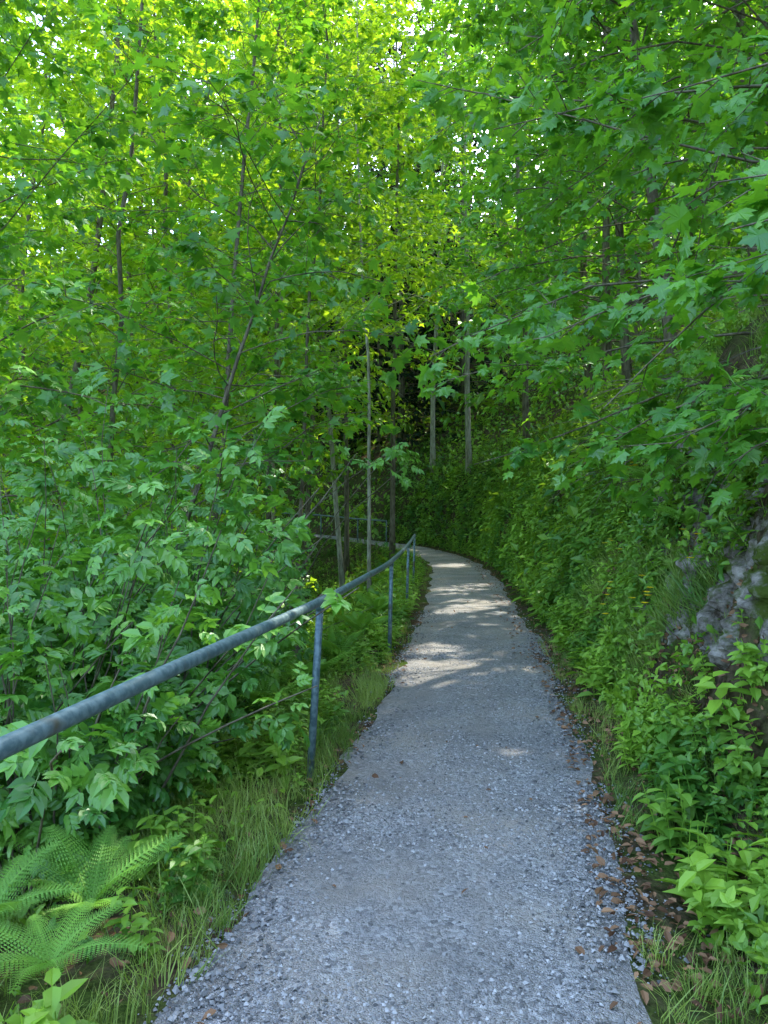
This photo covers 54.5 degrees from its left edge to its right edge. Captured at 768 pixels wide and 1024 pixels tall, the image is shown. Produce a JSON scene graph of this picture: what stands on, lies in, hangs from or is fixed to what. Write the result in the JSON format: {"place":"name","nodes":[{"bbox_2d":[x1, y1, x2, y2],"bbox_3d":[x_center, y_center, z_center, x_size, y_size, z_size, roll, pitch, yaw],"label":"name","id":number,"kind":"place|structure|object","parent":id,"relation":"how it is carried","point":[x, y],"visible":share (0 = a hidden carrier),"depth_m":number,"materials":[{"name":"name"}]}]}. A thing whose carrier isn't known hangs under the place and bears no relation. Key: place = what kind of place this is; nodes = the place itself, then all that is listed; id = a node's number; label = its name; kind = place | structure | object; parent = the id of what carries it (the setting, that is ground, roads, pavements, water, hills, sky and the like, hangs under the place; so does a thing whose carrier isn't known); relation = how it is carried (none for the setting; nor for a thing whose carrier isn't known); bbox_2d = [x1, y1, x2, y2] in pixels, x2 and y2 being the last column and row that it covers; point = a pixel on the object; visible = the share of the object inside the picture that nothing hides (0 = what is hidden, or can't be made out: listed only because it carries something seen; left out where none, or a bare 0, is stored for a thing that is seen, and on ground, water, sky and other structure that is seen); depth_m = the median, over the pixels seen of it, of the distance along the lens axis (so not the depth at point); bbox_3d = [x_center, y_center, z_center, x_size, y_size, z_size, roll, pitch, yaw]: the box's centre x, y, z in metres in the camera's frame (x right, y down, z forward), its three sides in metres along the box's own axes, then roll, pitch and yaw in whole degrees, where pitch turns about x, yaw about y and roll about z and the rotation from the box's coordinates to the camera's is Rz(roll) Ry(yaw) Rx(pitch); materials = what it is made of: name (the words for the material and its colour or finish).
{"place":"outdoors","nodes":[
{"label":"outdoors","id":0,"kind":"place"},
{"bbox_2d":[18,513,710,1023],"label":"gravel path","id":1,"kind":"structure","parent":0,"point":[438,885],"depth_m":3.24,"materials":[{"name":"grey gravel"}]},
{"bbox_2d":[0,0,753,255],"label":"sky","id":2,"kind":"structure","parent":0,"point":[58,133],"materials":[{"name":"white"}]},
{"bbox_2d":[0,199,767,1023],"bbox_3d":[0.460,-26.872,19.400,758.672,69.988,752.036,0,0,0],"label":"ground","id":3,"kind":"structure","parent":0,"point":[736,345],"depth_m":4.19,"materials":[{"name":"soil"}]},
{"bbox_2d":[0,491,48,630],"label":"hazel bush","id":4,"kind":"object","parent":3,"relation":"on","point":[14,507],"visible":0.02,"depth_m":11.15,"materials":[{"name":"green plant"}]},
{"bbox_2d":[0,152,53,524],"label":"beech tree","id":5,"kind":"object","parent":3,"relation":"on","point":[5,348],"visible":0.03,"depth_m":35.23,"materials":[{"name":"green plant"}]},
{"bbox_2d":[0,9,60,474],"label":"beech tree","id":6,"kind":"object","parent":3,"relation":"on","point":[5,450],"visible":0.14,"depth_m":19.02,"materials":[{"name":"green plant"}]},
{"bbox_2d":[0,839,82,919],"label":"fern","id":7,"kind":"object","parent":3,"relation":"on","point":[6,905],"visible":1,"depth_m":2.88,"materials":[{"name":"green plant"}]},
{"bbox_2d":[0,0,127,553],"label":"beech tree","id":8,"kind":"object","parent":3,"relation":"on","point":[104,341],"visible":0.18,"depth_m":15.30,"materials":[{"name":"green plant"}]},
{"bbox_2d":[0,3,141,550],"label":"beech tree","id":9,"kind":"object","parent":3,"relation":"on","point":[33,215],"visible":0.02,"depth_m":30.77,"materials":[{"name":"green plant"}]},
{"bbox_2d":[0,898,148,992],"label":"fern","id":10,"kind":"object","parent":3,"relation":"on","point":[46,950],"visible":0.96,"depth_m":2.52,"materials":[{"name":"green plant"}]},
{"bbox_2d":[0,0,154,691],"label":"maple tree","id":11,"kind":"object","parent":3,"relation":"on","point":[21,138],"visible":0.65,"depth_m":9.19,"materials":[{"name":"green plant"}]},
{"bbox_2d":[0,810,156,875],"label":"fern","id":12,"kind":"object","parent":3,"relation":"on","point":[30,842],"visible":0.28,"depth_m":3.44,"materials":[{"name":"green plant"}]},
{"bbox_2d":[0,0,183,628],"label":"ash tree","id":13,"kind":"object","parent":3,"relation":"on","point":[43,114],"visible":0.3,"depth_m":12.83,"materials":[{"name":"green plant"}]},
{"bbox_2d":[0,0,183,558],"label":"beech tree","id":14,"kind":"object","parent":3,"relation":"on","point":[20,90],"visible":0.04,"depth_m":26.45,"materials":[{"name":"green plant"}]},
{"bbox_2d":[7,824,184,932],"bbox_3d":[-1.243,1.505,3.018,0.631,0.222,0.691,0,0,12],"label":"fern","id":15,"kind":"object","parent":3,"relation":"on","point":[95,889],"visible":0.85,"depth_m":3.12,"materials":[{"name":"green plant"}]},
{"bbox_2d":[0,1,198,603],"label":"beech tree","id":16,"kind":"object","parent":3,"relation":"on","point":[47,347],"visible":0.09,"depth_m":23.15,"materials":[{"name":"green plant"}]},
{"bbox_2d":[0,0,204,519],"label":"maple tree","id":17,"kind":"object","parent":3,"relation":"on","point":[45,398],"visible":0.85,"depth_m":9.28,"materials":[{"name":"green plant"}]},
{"bbox_2d":[0,488,257,682],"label":"hazel bush","id":18,"kind":"object","parent":3,"relation":"on","point":[19,506],"visible":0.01,"depth_m":12.04,"materials":[{"name":"green plant"}]},
{"bbox_2d":[0,0,295,585],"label":"beech tree","id":19,"kind":"object","parent":3,"relation":"on","point":[198,56],"visible":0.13,"depth_m":22.01,"materials":[{"name":"green plant"}]},
{"bbox_2d":[31,0,264,522],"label":"beech tree","id":20,"kind":"object","parent":3,"relation":"on","point":[140,320],"visible":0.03,"depth_m":32.55,"materials":[{"name":"green plant"}]},
{"bbox_2d":[0,0,312,608],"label":"beech tree","id":21,"kind":"object","parent":3,"relation":"on","point":[101,257],"visible":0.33,"depth_m":17.35,"materials":[{"name":"green plant"}]},
{"bbox_2d":[0,431,312,719],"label":"elderberry bush","id":22,"kind":"object","parent":3,"relation":"on","point":[15,548],"visible":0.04,"depth_m":6.36,"materials":[{"name":"green plant"}]},
{"bbox_2d":[0,501,317,919],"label":"elderberry bush","id":23,"kind":"object","parent":3,"relation":"on","point":[113,794],"visible":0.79,"depth_m":3.60,"materials":[{"name":"green plant"}]},
{"bbox_2d":[0,0,319,585],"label":"maple tree","id":24,"kind":"object","parent":3,"relation":"on","point":[164,10],"visible":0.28,"depth_m":13.87,"materials":[{"name":"green plant"}]},
{"bbox_2d":[23,0,301,546],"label":"beech tree","id":25,"kind":"object","parent":3,"relation":"on","point":[41,90],"visible":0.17,"depth_m":19.19,"materials":[{"name":"green plant"}]},
{"bbox_2d":[18,477,316,648],"bbox_3d":[-5.239,1.906,16.905,7.536,6.018,7.059,0,0,42],"label":"hazel bush","id":26,"kind":"object","parent":3,"relation":"on","point":[311,579],"visible":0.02,"depth_m":17.38,"materials":[{"name":"green plant"}]},
{"bbox_2d":[0,371,354,782],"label":"elderberry bush","id":27,"kind":"object","parent":3,"relation":"on","point":[226,552],"visible":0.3,"depth_m":4.97,"materials":[{"name":"green plant"}]},
{"bbox_2d":[0,441,359,887],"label":"elderberry bush","id":28,"kind":"object","parent":3,"relation":"on","point":[223,703],"visible":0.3,"depth_m":4.37,"materials":[{"name":"green plant"}]},
{"bbox_2d":[46,519,318,591],"bbox_3d":[-6.735,2.441,25.174,8.160,6.469,9.018,0,0,-45],"label":"hazel bush","id":29,"kind":"object","parent":3,"relation":"on","point":[310,584],"depth_m":24.07,"materials":[{"name":"green plant"}]},
{"bbox_2d":[78,524,321,725],"bbox_3d":[-1.507,1.290,6.961,1.754,2.402,2.654,0,0,0],"label":"elderberry bush","id":30,"kind":"object","parent":3,"relation":"on","point":[196,633],"visible":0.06,"depth_m":6.82,"materials":[{"name":"green plant"}]},
{"bbox_2d":[46,0,359,545],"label":"beech tree","id":31,"kind":"object","parent":3,"relation":"on","point":[337,459],"visible":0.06,"depth_m":28.82,"materials":[{"name":"green plant"}]},
{"bbox_2d":[0,534,415,777],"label":"metal railing","id":32,"kind":"object","parent":3,"relation":"on","point":[25,737],"visible":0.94,"depth_m":2.69,"materials":[{"name":"metal"}]},
{"bbox_2d":[0,516,428,1023],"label":"verge foliage","id":33,"kind":"object","parent":3,"relation":"on","point":[45,1009],"visible":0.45,"depth_m":4.45,"materials":[{"name":"green plant"}]},
{"bbox_2d":[4,422,424,716],"bbox_3d":[-1.969,0.987,8.884,5.142,4.198,3.939,0,0,-23],"label":"elderberry bush","id":34,"kind":"object","parent":3,"relation":"on","point":[391,454],"visible":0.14,"depth_m":8.54,"materials":[{"name":"green plant"}]},
{"bbox_2d":[8,0,427,631],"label":"maple tree","id":35,"kind":"object","parent":3,"relation":"on","point":[312,26],"visible":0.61,"depth_m":13.31,"materials":[{"name":"green plant"}]},
{"bbox_2d":[11,30,478,588],"bbox_3d":[-1.412,-0.722,7.998,4.618,8.776,4.029,0,0,-32],"label":"maple tree","id":36,"kind":"object","parent":3,"relation":"on","point":[305,222],"visible":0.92,"depth_m":7.78,"materials":[{"name":"green plant"}]},
{"bbox_2d":[116,0,386,528],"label":"beech tree","id":37,"kind":"object","parent":3,"relation":"on","point":[331,477],"visible":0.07,"depth_m":29.05,"materials":[{"name":"green plant"}]},
{"bbox_2d":[128,476,376,698],"bbox_3d":[-2.544,1.528,10.971,3.773,4.201,4.616,0,0,-43],"label":"hazel bush","id":38,"kind":"object","parent":3,"relation":"on","point":[307,568],"visible":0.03,"depth_m":10.89,"materials":[{"name":"green plant"}]},
{"bbox_2d":[139,0,387,550],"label":"beech tree","id":39,"kind":"object","parent":3,"relation":"on","point":[356,512],"visible":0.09,"depth_m":34.43,"materials":[{"name":"green plant"}]},
{"bbox_2d":[145,1,393,551],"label":"ash tree","id":40,"kind":"object","parent":3,"relation":"on","point":[324,320],"visible":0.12,"depth_m":24.31,"materials":[{"name":"green plant"}]},
{"bbox_2d":[136,0,408,560],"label":"ash tree","id":41,"kind":"object","parent":3,"relation":"on","point":[275,324],"visible":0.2,"depth_m":21.16,"materials":[{"name":"green plant"}]},
{"bbox_2d":[259,667,298,685],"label":"fern","id":42,"kind":"object","parent":3,"relation":"on","point":[283,677],"visible":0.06,"depth_m":8.11,"materials":[{"name":"green plant"}]},
{"bbox_2d":[236,668,322,705],"bbox_3d":[-1.006,1.510,6.265,0.915,0.267,0.735,0,0,30],"label":"fern","id":43,"kind":"object","parent":3,"relation":"on","point":[258,693],"visible":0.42,"depth_m":6.35,"materials":[{"name":"green plant"}]},
{"bbox_2d":[284,621,304,665],"bbox_3d":[-1.450,2.237,12.000,0.496,1.057,0.498,0,0,0],"label":"tree stump","id":44,"kind":"object","parent":3,"relation":"on","point":[297,649],"visible":0.02,"depth_m":11.85,"materials":[{"name":"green plant"}]},
{"bbox_2d":[253,48,353,427],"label":"spruce tree","id":45,"kind":"object","parent":3,"relation":"on","point":[330,326],"visible":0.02,"depth_m":44.26,"materials":[{"name":"green plant"}]},
{"bbox_2d":[274,650,357,680],"bbox_3d":[-0.745,1.540,7.420,0.976,0.330,0.977,0,0,0],"label":"fern","id":46,"kind":"object","parent":3,"relation":"on","point":[291,673],"visible":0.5,"depth_m":7.32,"materials":[{"name":"green plant"}]},
{"bbox_2d":[173,0,460,600],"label":"beech tree","id":47,"kind":"object","parent":3,"relation":"on","point":[353,225],"visible":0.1,"depth_m":27.30,"materials":[{"name":"green plant"}]},
{"bbox_2d":[265,511,386,542],"bbox_3d":[-3.793,0.691,35.459,10.566,1.878,1.089,0,0,37],"label":"metal railing","id":48,"kind":"object","parent":3,"relation":"on","point":[343,517],"visible":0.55,"depth_m":34.58,"materials":[{"name":"metal"}]},
{"bbox_2d":[216,0,441,594],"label":"ash tree","id":49,"kind":"object","parent":3,"relation":"on","point":[386,393],"visible":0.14,"depth_m":26.00,"materials":[{"name":"green plant"}]},
{"bbox_2d":[284,14,389,442],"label":"spruce tree","id":50,"kind":"object","parent":3,"relation":"on","point":[318,410],"visible":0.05,"depth_m":41.80,"materials":[{"name":"green plant"}]},
{"bbox_2d":[166,0,508,597],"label":"maple tree","id":51,"kind":"object","parent":3,"relation":"on","point":[398,247],"visible":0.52,"depth_m":15.44,"materials":[{"name":"green plant"}]},
{"bbox_2d":[210,0,471,573],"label":"beech tree","id":52,"kind":"object","parent":3,"relation":"on","point":[346,562],"visible":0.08,"depth_m":29.42,"materials":[{"name":"green plant"}]},
{"bbox_2d":[305,624,378,655],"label":"fern","id":53,"kind":"object","parent":3,"relation":"on","point":[329,645],"visible":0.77,"depth_m":8.66,"materials":[{"name":"green plant"}]},
{"bbox_2d":[326,612,396,631],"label":"fern","id":54,"kind":"object","parent":3,"relation":"on","point":[353,619],"visible":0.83,"depth_m":9.77,"materials":[{"name":"green plant"}]},
{"bbox_2d":[312,0,412,384],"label":"spruce tree","id":55,"kind":"object","parent":3,"relation":"on","point":[367,245],"visible":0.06,"depth_m":47.82,"materials":[{"name":"green plant"}]},
{"bbox_2d":[268,0,472,592],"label":"beech tree","id":56,"kind":"object","parent":3,"relation":"on","point":[387,196],"visible":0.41,"depth_m":20.88,"materials":[{"name":"green plant"}]},
{"bbox_2d":[348,593,408,610],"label":"fern","id":57,"kind":"object","parent":3,"relation":"on","point":[383,603],"visible":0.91,"depth_m":11.41,"materials":[{"name":"green plant"}]},
{"bbox_2d":[207,0,549,558],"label":"beech tree","id":58,"kind":"object","parent":3,"relation":"on","point":[439,14],"visible":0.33,"depth_m":26.99,"materials":[{"name":"green plant"}]},
{"bbox_2d":[0,0,763,459],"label":"distant forest","id":59,"kind":"object","parent":3,"relation":"on","point":[218,70],"visible":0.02,"depth_m":48.35,"materials":[{"name":"green plant"}]},
{"bbox_2d":[321,16,442,449],"bbox_3d":[-0.147,-15.259,39.928,6.976,24.000,7.018,0,0,0],"label":"spruce tree","id":60,"kind":"object","parent":3,"relation":"on","point":[410,421],"visible":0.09,"depth_m":39.81,"materials":[{"name":"green plant"}]},
{"bbox_2d":[0,176,767,634],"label":"undergrowth","id":61,"kind":"object","parent":3,"relation":"on","point":[572,508],"visible":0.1,"depth_m":25.00,"materials":[{"name":"green plant"}]},
{"bbox_2d":[333,2,442,395],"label":"spruce tree","id":62,"kind":"object","parent":3,"relation":"on","point":[398,49],"visible":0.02,"depth_m":44.90,"materials":[{"name":"green plant"}]},
{"bbox_2d":[17,525,767,1023],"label":"leaf litter","id":63,"kind":"object","parent":3,"relation":"on","point":[607,797],"visible":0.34,"depth_m":3.44,"materials":[{"name":"brown plant"}]},
{"bbox_2d":[335,77,464,452],"bbox_3d":[0.938,-12.411,38.051,7.290,20.277,7.106,0,0,0],"label":"spruce tree","id":64,"kind":"object","parent":3,"relation":"on","point":[401,376],"visible":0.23,"depth_m":38.05,"materials":[{"name":"green plant"}]},
{"bbox_2d":[359,0,479,426],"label":"spruce tree","id":65,"kind":"object","parent":3,"relation":"on","point":[418,372],"visible":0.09,"depth_m":40.66,"materials":[{"name":"green plant"}]},
{"bbox_2d":[384,0,486,367],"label":"spruce tree","id":66,"kind":"object","parent":3,"relation":"on","point":[432,189],"visible":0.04,"depth_m":45.91,"materials":[{"name":"green plant"}]},
{"bbox_2d":[370,0,524,475],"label":"beech tree","id":67,"kind":"object","parent":3,"relation":"on","point":[432,422],"visible":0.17,"depth_m":34.95,"materials":[{"name":"green plant"}]},
{"bbox_2d":[342,0,578,472],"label":"beech tree","id":68,"kind":"object","parent":3,"relation":"on","point":[468,454],"visible":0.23,"depth_m":31.42,"materials":[{"name":"green plant"}]},
{"bbox_2d":[405,14,532,415],"bbox_3d":[4.257,-15.725,40.045,6.996,22.312,6.833,0,0,24],"label":"spruce tree","id":69,"kind":"object","parent":3,"relation":"on","point":[461,315],"visible":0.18,"depth_m":39.84,"materials":[{"name":"green plant"}]},
{"bbox_2d":[232,273,767,1015],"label":"bank foliage","id":70,"kind":"object","parent":3,"relation":"on","point":[706,887],"visible":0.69,"depth_m":5.64,"materials":[{"name":"green plant"}]},
{"bbox_2d":[382,0,651,438],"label":"beech tree","id":71,"kind":"object","parent":3,"relation":"on","point":[525,397],"visible":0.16,"depth_m":27.94,"materials":[{"name":"green plant"}]},
{"bbox_2d":[443,2,663,406],"bbox_3d":[7.177,-16.776,32.910,10.288,24.588,10.684,0,0,42],"label":"beech tree","id":72,"kind":"object","parent":3,"relation":"on","point":[499,254],"visible":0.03,"depth_m":33.67,"materials":[{"name":"green plant"}]},
{"bbox_2d":[547,472,578,491],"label":"fern","id":73,"kind":"object","parent":3,"relation":"on","point":[562,487],"visible":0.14,"depth_m":12.96,"materials":[{"name":"green plant"}]},
{"bbox_2d":[386,0,767,371],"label":"maple tree","id":74,"kind":"object","parent":3,"relation":"on","point":[483,19],"visible":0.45,"depth_m":11.56,"materials":[{"name":"green plant"}]},
{"bbox_2d":[407,1,747,462],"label":"beech tree","id":75,"kind":"object","parent":3,"relation":"on","point":[588,369],"visible":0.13,"depth_m":22.28,"materials":[{"name":"green plant"}]},
{"bbox_2d":[417,0,749,398],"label":"beech tree","id":76,"kind":"object","parent":3,"relation":"on","point":[490,271],"visible":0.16,"depth_m":20.03,"materials":[{"name":"green plant"}]},
{"bbox_2d":[420,0,747,416],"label":"beech tree","id":77,"kind":"object","parent":3,"relation":"on","point":[626,365],"visible":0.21,"depth_m":16.74,"materials":[{"name":"green plant"}]},
{"bbox_2d":[402,0,767,281],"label":"maple tree","id":78,"kind":"object","parent":3,"relation":"on","point":[640,171],"visible":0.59,"depth_m":8.04,"materials":[{"name":"green plant"}]},
{"bbox_2d":[408,0,767,273],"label":"beech tree","id":79,"kind":"object","parent":3,"relation":"on","point":[429,37],"visible":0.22,"depth_m":14.35,"materials":[{"name":"green plant"}]},
{"bbox_2d":[574,446,605,467],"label":"fern","id":80,"kind":"object","parent":3,"relation":"on","point":[602,461],"visible":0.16,"depth_m":10.49,"materials":[{"name":"green plant"}]},
{"bbox_2d":[496,1,743,368],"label":"beech tree","id":81,"kind":"object","parent":3,"relation":"on","point":[592,250],"visible":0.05,"depth_m":26.07,"materials":[{"name":"green plant"}]},
{"bbox_2d":[607,428,646,447],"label":"fern","id":82,"kind":"object","parent":3,"relation":"on","point":[622,443],"visible":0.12,"depth_m":8.42,"materials":[{"name":"green plant"}]},
{"bbox_2d":[512,0,767,261],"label":"maple tree","id":83,"kind":"object","parent":3,"relation":"on","point":[565,12],"visible":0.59,"depth_m":5.36,"materials":[{"name":"green plant"}]},
{"bbox_2d":[522,0,767,330],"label":"beech tree","id":84,"kind":"object","parent":3,"relation":"on","point":[588,225],"visible":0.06,"depth_m":21.12,"materials":[{"name":"green plant"}]},
{"bbox_2d":[542,240,767,547],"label":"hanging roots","id":85,"kind":"object","parent":3,"relation":"hanging from","point":[663,378],"visible":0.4,"depth_m":7.60,"materials":[{"name":"green plant"}]},
{"bbox_2d":[601,459,727,635],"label":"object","id":86,"kind":"object","parent":3,"relation":"on","point":[648,595],"visible":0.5,"depth_m":5.37,"materials":[{"name":"green plant"}]},
{"bbox_2d":[640,450,689,475],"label":"fern","id":87,"kind":"object","parent":3,"relation":"on","point":[672,462],"visible":0.25,"depth_m":6.12,"materials":[{"name":"green plant"}]},
{"bbox_2d":[567,0,767,302],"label":"beech tree","id":88,"kind":"object","parent":3,"relation":"on","point":[666,15],"visible":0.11,"depth_m":17.60,"materials":[{"name":"green plant"}]},
{"bbox_2d":[616,80,734,144],"bbox_3d":[9.561,-16.523,12.218,9.063,21.701,9.408,0,0,0],"label":"beech tree","id":89,"kind":"object","parent":3,"relation":"on","point":[733,84],"visible":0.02,"depth_m":15.95,"materials":[{"name":"green plant"}]},
{"bbox_2d":[633,425,767,675],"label":"rock face","id":90,"kind":"object","parent":3,"relation":"on","point":[754,584],"visible":0.2,"depth_m":4.64},
{"bbox_2d":[626,466,662,487],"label":"fern","id":91,"kind":"object","parent":90,"relation":"on","point":[638,473],"visible":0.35,"depth_m":7.11,"materials":[{"name":"green plant"}]},
{"bbox_2d":[647,505,706,525],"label":"fern","id":92,"kind":"object","parent":90,"relation":"on","point":[688,513],"visible":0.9,"depth_m":5.46,"materials":[{"name":"green plant"}]},
{"bbox_2d":[636,0,767,121],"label":"maple tree","id":93,"kind":"object","parent":3,"relation":"on","point":[676,70],"visible":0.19,"depth_m":12.06,"materials":[{"name":"green plant"}]},
{"bbox_2d":[728,24,764,95],"bbox_3d":[11.732,-18.164,16.405,8.137,22.882,9.890,0,0,18],"label":"beech tree","id":94,"kind":"object","parent":3,"relation":"on","point":[759,63],"visible":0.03,"depth_m":18.65,"materials":[{"name":"green plant"}]},
{"bbox_2d":[403,24,767,517],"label":"overhanging maple bough","id":95,"kind":"object","parent":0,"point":[683,298],"visible":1,"depth_m":4.66,"materials":[{"name":"green plant"}]}
]}

